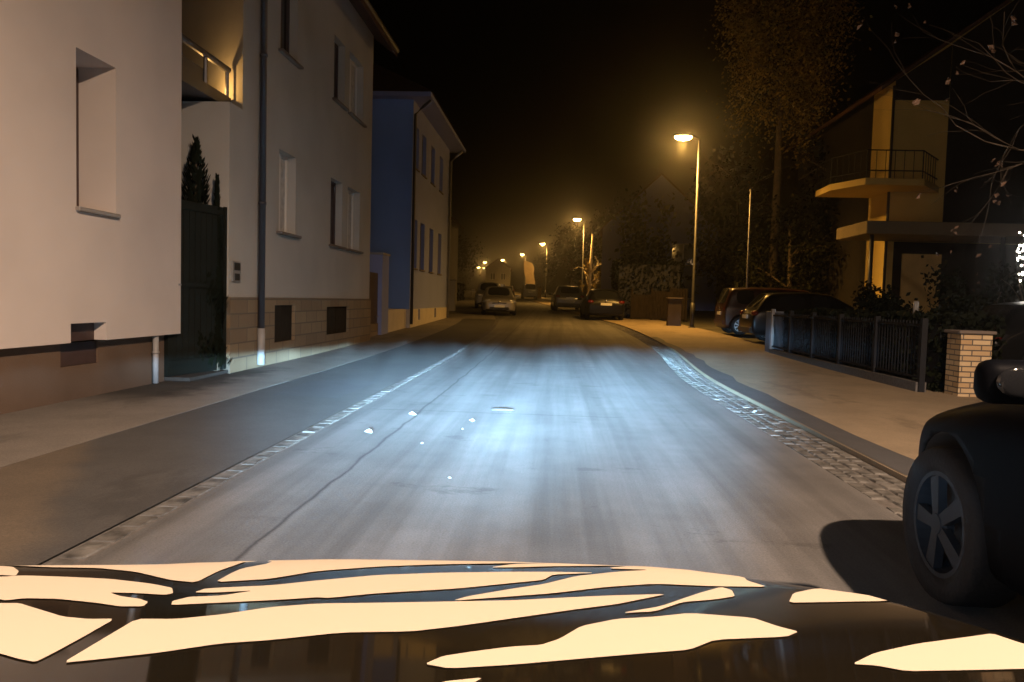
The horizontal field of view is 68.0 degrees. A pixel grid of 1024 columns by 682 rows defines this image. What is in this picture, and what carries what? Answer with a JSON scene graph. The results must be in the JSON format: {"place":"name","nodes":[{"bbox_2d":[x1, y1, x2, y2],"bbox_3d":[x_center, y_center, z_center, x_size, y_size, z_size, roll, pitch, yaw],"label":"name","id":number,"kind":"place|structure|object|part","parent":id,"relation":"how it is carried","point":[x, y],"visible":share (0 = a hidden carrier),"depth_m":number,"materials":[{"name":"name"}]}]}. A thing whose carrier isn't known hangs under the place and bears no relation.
{"place":"outdoors","nodes":[
{"label":"outdoors","id":0,"kind":"place"},
{"bbox_2d":[0,291,475,466],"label":"pavement","id":1,"kind":"structure","parent":0,"point":[25,434],"depth_m":8.15,"materials":[{"name":"grey concrete"}]},
{"bbox_2d":[164,370,227,380],"bbox_3d":[-4.514,0.469,10.585,0.620,0.047,1.170,2,3,3],"label":"threshold","id":2,"kind":"object","parent":1,"relation":"on","point":[193,376],"visible":0.5,"depth_m":10.27,"materials":[{"name":"grey concrete"}]},
{"bbox_2d":[181,134,233,366],"bbox_3d":[-4.549,-1.228,10.868,1.069,3.429,0.983,3,4,32],"label":"conifer","id":3,"kind":"object","parent":2,"relation":"on","point":[196,184],"visible":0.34,"depth_m":10.75,"materials":[{"name":"green plant"}]},
{"bbox_2d":[213,173,225,370],"bbox_3d":[-4.264,-0.964,10.949,0.297,2.907,0.278,2,3,3],"label":"conifer","id":4,"kind":"object","parent":2,"relation":"on","point":[219,319],"visible":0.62,"depth_m":10.91,"materials":[{"name":"green plant"}]},
{"bbox_2d":[0,319,494,565],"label":"parking strip","id":5,"kind":"object","parent":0,"point":[53,503],"visible":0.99,"depth_m":5.45,"materials":[{"name":"asphalt"}]},
{"bbox_2d":[273,379,375,397],"bbox_3d":[-2.368,0.598,9.799,0.900,0.001,2.000,2,3,3],"label":"asphalt mend","id":6,"kind":"object","parent":5,"relation":"on","point":[331,388],"visible":1,"depth_m":9.65,"materials":[{"name":"grey asphalt"}]},
{"bbox_2d":[37,290,764,564],"bbox_3d":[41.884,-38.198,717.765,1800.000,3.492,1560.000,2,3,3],"label":"ground","id":7,"kind":"structure","parent":0,"point":[704,320],"depth_m":27.75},
{"bbox_2d":[0,0,181,414],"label":"house","id":8,"kind":"structure","parent":7,"relation":"on","point":[90,192],"depth_m":8.25,"materials":[{"name":"paint"}]},
{"bbox_2d":[75,67,120,217],"bbox_3d":[-4.693,-2.210,8.197,0.530,1.670,0.750,2,3,3],"label":"window","id":9,"kind":"structure","parent":8,"relation":"in","point":[78,208],"depth_m":8.49,"materials":[{"name":"white"}]},
{"bbox_2d":[41,311,498,564],"bbox_3d":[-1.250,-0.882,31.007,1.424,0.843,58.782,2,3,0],"label":"kerb row","id":10,"kind":"object","parent":7,"relation":"on","point":[85,550],"visible":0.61,"depth_m":4.64,"materials":[{"name":"stone"}]},
{"bbox_2d":[181,0,398,372],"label":"house","id":11,"kind":"structure","parent":7,"relation":"on","point":[276,105],"depth_m":13.55,"materials":[{"name":"paint"}]},
{"bbox_2d":[164,199,226,375],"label":"yard gate","id":12,"kind":"structure","parent":11,"relation":"attached to","point":[199,240],"depth_m":10.49,"materials":[{"name":"metal"}]},
{"bbox_2d":[276,153,301,238],"bbox_3d":[-4.045,-2.585,13.421,0.330,1.450,1.040,2,3,3],"label":"window","id":13,"kind":"structure","parent":11,"relation":"in","point":[283,160],"depth_m":13.69,"materials":[{"name":"white"}]},
{"bbox_2d":[278,0,303,68],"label":"window","id":14,"kind":"structure","parent":11,"relation":"in","point":[285,4],"depth_m":13.53,"materials":[{"name":"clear glass"}]},
{"bbox_2d":[329,181,346,249],"bbox_3d":[-3.871,-2.742,16.402,0.330,1.450,1.060,2,3,3],"label":"window","id":15,"kind":"structure","parent":11,"relation":"in","point":[333,185],"depth_m":16.71,"materials":[{"name":"brown"}]},
{"bbox_2d":[332,43,348,110],"bbox_3d":[-3.783,-5.766,16.318,0.330,1.380,1.000,2,3,3],"label":"window","id":16,"kind":"structure","parent":11,"relation":"in","point":[335,98],"depth_m":16.59,"materials":[{"name":"brown"}]},
{"bbox_2d":[346,190,363,253],"bbox_3d":[-3.789,-2.815,17.798,0.330,1.450,1.260,2,3,3],"label":"window","id":17,"kind":"structure","parent":11,"relation":"in","point":[350,194],"depth_m":18.15,"materials":[{"name":"white"}]},
{"bbox_2d":[348,59,366,127],"bbox_3d":[-3.702,-5.859,17.708,0.330,1.420,1.410,2,3,3],"label":"window","id":18,"kind":"structure","parent":11,"relation":"in","point":[352,112],"depth_m":18.04,"materials":[{"name":"white"}]},
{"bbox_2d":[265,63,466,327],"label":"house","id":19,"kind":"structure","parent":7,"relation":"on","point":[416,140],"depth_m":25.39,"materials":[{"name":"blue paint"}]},
{"bbox_2d":[419,224,424,271],"bbox_3d":[-3.335,-3.385,27.451,0.270,1.710,1.000,2,3,3],"label":"window","id":20,"kind":"structure","parent":19,"relation":"in","point":[420,224],"depth_m":27.82,"materials":[{"name":"brown"}]},
{"bbox_2d":[421,138,426,178],"bbox_3d":[-3.246,-6.629,27.275,0.270,1.450,1.000,2,3,3],"label":"window","id":21,"kind":"structure","parent":19,"relation":"in","point":[423,175],"depth_m":27.63,"materials":[{"name":"brown"}]},
{"bbox_2d":[428,234,433,273],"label":"window","id":22,"kind":"structure","parent":19,"relation":"in","point":[429,234],"depth_m":29.76,"materials":[{"name":"brown"}]},
{"bbox_2d":[370,252,390,334],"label":"gate pier","id":23,"kind":"structure","parent":7,"relation":"on","point":[379,263],"depth_m":21.61,"materials":[{"name":"stone"}]},
{"bbox_2d":[388,309,405,331],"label":"wall","id":24,"kind":"structure","parent":7,"relation":"on","point":[396,319],"depth_m":23.88,"materials":[{"name":"beige paint"}]},
{"bbox_2d":[446,214,463,305],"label":"house","id":25,"kind":"structure","parent":7,"relation":"on","point":[455,224],"depth_m":54.75,"materials":[{"name":"paint"}]},
{"bbox_2d":[457,283,464,300],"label":"hedge","id":26,"kind":"object","parent":7,"relation":"on","point":[460,293],"visible":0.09,"depth_m":71.69,"materials":[{"name":"green plant"}]},
{"bbox_2d":[457,254,479,290],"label":"tree","id":27,"kind":"object","parent":7,"relation":"on","point":[465,281],"visible":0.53,"depth_m":199.84,"materials":[{"name":"green plant"}]},
{"bbox_2d":[458,232,487,277],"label":"tree","id":28,"kind":"object","parent":7,"relation":"on","point":[465,251],"visible":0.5,"depth_m":119.19,"materials":[{"name":"green plant"}]},
{"bbox_2d":[484,258,512,286],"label":"house","id":29,"kind":"structure","parent":7,"relation":"on","point":[498,271],"depth_m":151.93,"materials":[{"name":"paint"}]},
{"bbox_2d":[490,273,494,279],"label":"window","id":30,"kind":"structure","parent":29,"relation":"in","point":[492,275],"depth_m":152.04,"materials":[{"name":"white"}]},
{"bbox_2d":[501,273,505,279],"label":"window","id":31,"kind":"structure","parent":29,"relation":"in","point":[503,275],"depth_m":152.11,"materials":[{"name":"white"}]},
{"bbox_2d":[525,249,555,293],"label":"tree","id":32,"kind":"object","parent":7,"relation":"on","point":[541,261],"visible":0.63,"depth_m":158.92,"materials":[{"name":"green plant"}]},
{"bbox_2d":[540,243,546,297],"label":"street lamp","id":33,"kind":"object","parent":7,"relation":"on","point":[546,268],"visible":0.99,"depth_m":106.59,"materials":[{"name":"grey metal"}]},
{"bbox_2d":[542,220,600,285],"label":"tree","id":34,"kind":"object","parent":7,"relation":"on","point":[572,271],"visible":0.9,"depth_m":86.97,"materials":[{"name":"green plant"}]},
{"bbox_2d":[549,221,599,285],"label":"tree","id":35,"kind":"object","parent":7,"relation":"on","point":[580,260],"visible":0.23,"depth_m":116.77,"materials":[{"name":"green plant"}]},
{"bbox_2d":[573,218,584,290],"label":"street lamp","id":36,"kind":"object","parent":7,"relation":"on","point":[576,219],"visible":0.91,"depth_m":67.16,"materials":[{"name":"grey metal"}]},
{"bbox_2d":[574,234,600,291],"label":"tree","id":37,"kind":"object","parent":7,"relation":"on","point":[590,270],"visible":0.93,"depth_m":66.19,"materials":[{"name":"brown plant"}]},
{"bbox_2d":[586,202,619,275],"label":"tree","id":38,"kind":"object","parent":7,"relation":"on","point":[598,228],"visible":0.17,"depth_m":74.07,"materials":[{"name":"brown plant"}]},
{"bbox_2d":[609,186,680,277],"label":"tree","id":39,"kind":"object","parent":7,"relation":"on","point":[636,227],"visible":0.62,"depth_m":52.91,"materials":[{"name":"green plant"}]},
{"bbox_2d":[611,259,684,319],"bbox_3d":[6.978,-2.649,39.621,3.592,3.128,3.184,2,3,3],"label":"hedge","id":40,"kind":"object","parent":7,"relation":"on","point":[642,277],"visible":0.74,"depth_m":38.26,"materials":[{"name":"green plant"}]},
{"bbox_2d":[630,287,687,321],"bbox_3d":[7.207,-1.801,37.216,2.740,1.615,0.130,2,3,3],"label":"board fence","id":41,"kind":"object","parent":7,"relation":"on","point":[653,302],"visible":0.83,"depth_m":37.17,"materials":[{"name":"brown wood"}]},
{"bbox_2d":[597,173,723,310],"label":"house","id":42,"kind":"structure","parent":7,"relation":"on","point":[661,185],"depth_m":59.87,"materials":[{"name":"paint"}]},
{"bbox_2d":[623,243,642,259],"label":"window","id":43,"kind":"structure","parent":42,"relation":"in","point":[625,244],"depth_m":60.71,"materials":[{"name":"black"}]},
{"bbox_2d":[671,243,693,265],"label":"window","id":44,"kind":"structure","parent":42,"relation":"in","point":[682,248],"depth_m":59.87,"materials":[{"name":"black glass"}]},
{"bbox_2d":[682,278,691,299],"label":"window","id":45,"kind":"structure","parent":42,"relation":"in","point":[687,284],"depth_m":59.93,"materials":[{"name":"black"}]},
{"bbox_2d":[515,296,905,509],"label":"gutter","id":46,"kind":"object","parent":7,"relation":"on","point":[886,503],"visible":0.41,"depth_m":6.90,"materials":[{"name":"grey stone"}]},
{"bbox_2d":[671,139,793,295],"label":"tree","id":47,"kind":"object","parent":7,"relation":"on","point":[715,256],"visible":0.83,"depth_m":48.50,"materials":[{"name":"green plant"}]},
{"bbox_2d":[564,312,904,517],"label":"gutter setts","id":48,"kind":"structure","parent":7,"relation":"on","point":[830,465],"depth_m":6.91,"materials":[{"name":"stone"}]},
{"bbox_2d":[746,189,751,286],"bbox_3d":[8.924,-3.033,28.710,0.095,5.376,0.080,2,3,3],"label":"flag pole","id":49,"kind":"object","parent":7,"relation":"on","point":[748,241],"visible":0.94,"depth_m":28.65,"materials":[{"name":"white metal"}]},
{"bbox_2d":[714,287,809,334],"bbox_3d":[9.572,-1.034,26.872,4.458,1.671,2.230,2,3,3],"label":"parked car","id":50,"kind":"object","parent":7,"relation":"on","point":[732,303],"visible":0.35,"depth_m":26.15,"materials":[{"name":"grey paint"}]},
{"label":"rear window","id":51,"kind":"part","parent":50,"relation":"part of","materials":[{"name":"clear glass"}]},
{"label":"side window","id":52,"kind":"part","parent":50,"relation":"part of","materials":[{"name":"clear glass"}]},
{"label":"side window","id":53,"kind":"part","parent":50,"relation":"part of","materials":[{"name":"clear glass"}]},
{"bbox_2d":[765,311,787,351],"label":"fence pier","id":54,"kind":"structure","parent":7,"relation":"on","point":[767,332],"depth_m":18.72,"materials":[{"name":"concrete"}]},
{"bbox_2d":[715,185,842,295],"bbox_3d":[12.829,-3.822,34.887,6.218,6.332,5.736,4,4,42],"label":"tree","id":55,"kind":"object","parent":7,"relation":"on","point":[802,271],"visible":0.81,"depth_m":34.06,"materials":[{"name":"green plant"}]},
{"bbox_2d":[703,0,871,287],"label":"tree","id":56,"kind":"object","parent":7,"relation":"on","point":[805,37],"visible":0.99,"depth_m":35.47,"materials":[{"name":"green plant"}]},
{"bbox_2d":[738,292,855,340],"bbox_3d":[9.202,-0.683,22.849,4.358,1.530,2.230,2,3,3],"label":"parked car","id":57,"kind":"object","parent":7,"relation":"on","point":[752,320],"visible":0.39,"depth_m":22.16,"materials":[{"name":"black metal"}]},
{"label":"rear window","id":58,"kind":"part","parent":57,"relation":"part of","materials":[{"name":"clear glass"}]},
{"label":"side window","id":59,"kind":"part","parent":57,"relation":"part of","materials":[{"name":"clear glass"}]},
{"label":"side window","id":60,"kind":"part","parent":57,"relation":"part of","materials":[{"name":"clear glass"}]},
{"bbox_2d":[771,126,841,286],"bbox_3d":[15.247,-5.326,35.506,6.256,9.363,6.389,2,3,3],"label":"tree","id":61,"kind":"object","parent":7,"relation":"on","point":[821,155],"visible":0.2,"depth_m":35.22,"materials":[{"name":"green plant"}]},
{"bbox_2d":[856,285,899,311],"bbox_3d":[8.095,-0.362,16.935,1.358,1.782,1.336,0,3,-19],"label":"shrub","id":62,"kind":"object","parent":7,"relation":"on","point":[872,302],"visible":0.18,"depth_m":16.79,"materials":[{"name":"green plant"}]},
{"bbox_2d":[849,278,912,311],"bbox_3d":[9.382,-0.540,18.757,2.049,2.006,1.733,4,4,43],"label":"shrub","id":63,"kind":"object","parent":7,"relation":"on","point":[875,288],"visible":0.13,"depth_m":18.82,"materials":[{"name":"green plant"}]},
{"bbox_2d":[782,307,1007,391],"bbox_3d":[6.877,-0.005,14.747,1.180,1.298,7.629,2,3,3],"label":"hedge","id":64,"kind":"object","parent":7,"relation":"on","point":[937,337],"visible":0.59,"depth_m":12.01,"materials":[{"name":"green"}]},
{"bbox_2d":[785,0,1023,313],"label":"house","id":65,"kind":"structure","parent":7,"relation":"on","point":[884,149],"depth_m":27.80,"materials":[{"name":"beige paint"}]},
{"bbox_2d":[899,254,941,313],"bbox_3d":[15.072,-1.730,28.051,1.400,2.950,0.065,2,3,3],"label":"door panel","id":66,"kind":"structure","parent":65,"relation":"in","point":[912,281],"depth_m":27.99,"materials":[{"name":"brown wood"}]},
{"bbox_2d":[912,301,918,314],"bbox_3d":[8.252,-0.114,15.562,0.107,1.400,0.110,2,3,3],"label":"post box","id":67,"kind":"object","parent":7,"relation":"on","point":[915,305],"visible":0.42,"depth_m":15.49,"materials":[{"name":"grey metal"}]},
{"bbox_2d":[857,2,1023,349],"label":"tree","id":68,"kind":"object","parent":7,"relation":"on","point":[948,80],"visible":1,"depth_m":9.02,"materials":[{"name":"brown plant"}]},
{"bbox_2d":[899,255,1000,314],"bbox_3d":[10.239,-0.668,17.930,2.312,2.774,2.050,2,3,3],"label":"shrub","id":69,"kind":"object","parent":7,"relation":"on","point":[948,286],"visible":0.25,"depth_m":17.65,"materials":[{"name":"green plant"}]},
{"bbox_2d":[928,290,1023,314],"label":"shrub","id":70,"kind":"object","parent":7,"relation":"on","point":[958,307],"visible":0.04,"depth_m":14.19,"materials":[{"name":"green plant"}]},
{"bbox_2d":[949,261,1023,311],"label":"shrub","id":71,"kind":"object","parent":7,"relation":"on","point":[1006,276],"visible":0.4,"depth_m":18.31,"materials":[{"name":"green plant"}]},
{"bbox_2d":[961,301,1023,359],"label":"parked car","id":72,"kind":"object","parent":7,"relation":"on","point":[1012,313],"visible":0.11,"depth_m":12.39,"materials":[{"name":"black"}]},
{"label":"rear window","id":73,"kind":"part","parent":72,"relation":"part of","materials":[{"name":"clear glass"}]},
{"bbox_2d":[1002,232,1023,299],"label":"fairy lights","id":74,"kind":"object","parent":7,"relation":"on","point":[1019,274],"visible":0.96,"depth_m":15.23,"materials":[{"name":"white plastic"}]},
{"bbox_2d":[449,279,456,310],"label":"gate pier","id":75,"kind":"structure","parent":0,"point":[452,297],"depth_m":43.00,"materials":[{"name":"stone"}]},
{"bbox_2d":[463,298,494,319],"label":"pavement","id":76,"kind":"structure","parent":0,"point":[473,312],"depth_m":38.76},
{"bbox_2d":[472,282,498,307],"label":"parked car","id":77,"kind":"object","parent":76,"relation":"on","point":[482,287],"visible":0.46,"depth_m":49.58,"materials":[{"name":"white paint"}]},
{"bbox_2d":[78,297,1023,640],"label":"road","id":78,"kind":"structure","parent":0,"point":[600,443],"depth_m":4.82,"materials":[{"name":"grey asphalt"}]},
{"bbox_2d":[478,286,519,314],"bbox_3d":[-0.712,-2.128,39.653,2.190,1.479,4.158,1,3,-3],"label":"parked car","id":79,"kind":"object","parent":78,"relation":"on","point":[498,298],"visible":1,"depth_m":37.99,"materials":[{"name":"silver metal"}]},
{"bbox_2d":[491,409,513,410],"bbox_3d":[-0.099,0.742,8.182,0.245,0.028,0.049,2,3,1],"label":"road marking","id":80,"kind":"object","parent":78,"relation":"on","point":[502,409],"visible":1,"depth_m":8.17,"materials":[{"name":"white paint"}]},
{"bbox_2d":[504,286,514,296],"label":"parked car","id":81,"kind":"object","parent":78,"relation":"on","point":[512,289],"visible":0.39,"depth_m":106.38,"materials":[{"name":"black"}]},
{"bbox_2d":[0,559,1023,681],"bbox_3d":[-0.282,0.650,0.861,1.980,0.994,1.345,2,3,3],"label":"car","id":82,"kind":"object","parent":78,"relation":"on","point":[342,620],"visible":1,"depth_m":0.71,"materials":[{"name":"black paint"}]},
{"bbox_2d":[903,359,1023,607],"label":"parked car","id":83,"kind":"object","parent":78,"relation":"on","point":[963,513],"visible":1,"depth_m":2.86,"materials":[{"name":"black paint"}]},
{"bbox_2d":[369,0,1004,296],"label":"sky","id":84,"kind":"structure","parent":0,"point":[557,108],"materials":[{"name":"black"}]},
{"bbox_2d":[515,292,982,482],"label":"pavement","id":85,"kind":"structure","parent":0,"point":[893,418],"depth_m":10.77,"materials":[{"name":"grey concrete"}]},
{"bbox_2d":[520,284,537,298],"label":"parked car","id":86,"kind":"object","parent":85,"relation":"on","point":[529,290],"visible":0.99,"depth_m":89.21,"materials":[{"name":"grey paint"}]},
{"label":"rear window","id":87,"kind":"part","parent":86,"relation":"part of","materials":[{"name":"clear glass"}]},
{"bbox_2d":[524,260,534,283],"bbox_3d":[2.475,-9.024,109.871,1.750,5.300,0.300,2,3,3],"label":"house","id":88,"kind":"structure","parent":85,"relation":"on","point":[529,271],"depth_m":109.68,"materials":[{"name":"beige paint"}]},
{"bbox_2d":[537,287,541,298],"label":"utility cabinet","id":89,"kind":"object","parent":85,"relation":"on","point":[539,292],"visible":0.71,"depth_m":95.77,"materials":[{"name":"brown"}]},
{"bbox_2d":[548,286,583,310],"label":"parked car","id":90,"kind":"object","parent":85,"relation":"on","point":[565,296],"visible":0.84,"depth_m":46.94,"materials":[{"name":"grey paint"}]},
{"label":"rear window","id":91,"kind":"part","parent":90,"relation":"part of","materials":[{"name":"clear glass"}]},
{"bbox_2d":[578,289,624,319],"bbox_3d":[4.400,-1.823,37.362,2.250,1.469,4.258,2,3,0],"label":"parked car","id":92,"kind":"object","parent":85,"relation":"on","point":[602,302],"visible":1,"depth_m":35.40,"materials":[{"name":"black metal"}]},
{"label":"rear window","id":93,"kind":"part","parent":92,"relation":"part of","materials":[{"name":"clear glass"}]},
{"bbox_2d":[666,297,682,325],"bbox_3d":[6.735,-1.208,31.517,0.640,1.200,0.430,2,3,3],"label":"trash bin","id":94,"kind":"object","parent":85,"relation":"on","point":[674,309],"visible":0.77,"depth_m":31.34,"materials":[{"name":"brown"}]},
{"bbox_2d":[674,133,699,327],"bbox_3d":[6.834,-4.342,30.067,1.130,7.710,0.380,2,3,3],"label":"street lamp","id":95,"kind":"object","parent":85,"relation":"on","point":[683,136],"visible":1,"depth_m":29.99,"materials":[{"name":"grey metal"}]},
{"bbox_2d":[652,337,913,474],"bbox_3d":[3.651,0.422,14.307,0.513,0.142,18.904,2,3,5],"label":"mended strip","id":96,"kind":"object","parent":85,"relation":"on","point":[892,459],"visible":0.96,"depth_m":7.80,"materials":[{"name":"asphalt"}]},
{"bbox_2d":[769,309,928,391],"bbox_3d":[6.176,0.002,14.811,0.150,1.174,7.730,2,3,3],"label":"garden fence","id":97,"kind":"object","parent":85,"relation":"on","point":[917,385],"visible":0.96,"depth_m":13.36,"materials":[{"name":"black metal"}]},
{"bbox_2d":[944,329,996,396],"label":"brick pillar","id":98,"kind":"structure","parent":85,"relation":"on","point":[968,351],"depth_m":10.54,"materials":[{"name":"brown brick"}]},
{"bbox_3d":[-4.089,-1.317,19.955,0.200,2.650,0.850,2,3,3],"label":"garden wall","id":99,"kind":"object","parent":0,"visible":0},
{"bbox_2d":[369,272,377,336],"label":"wicket gate","id":100,"kind":"structure","parent":99,"relation":"attached to","point":[373,288],"depth_m":21.08,"materials":[{"name":"metal"}]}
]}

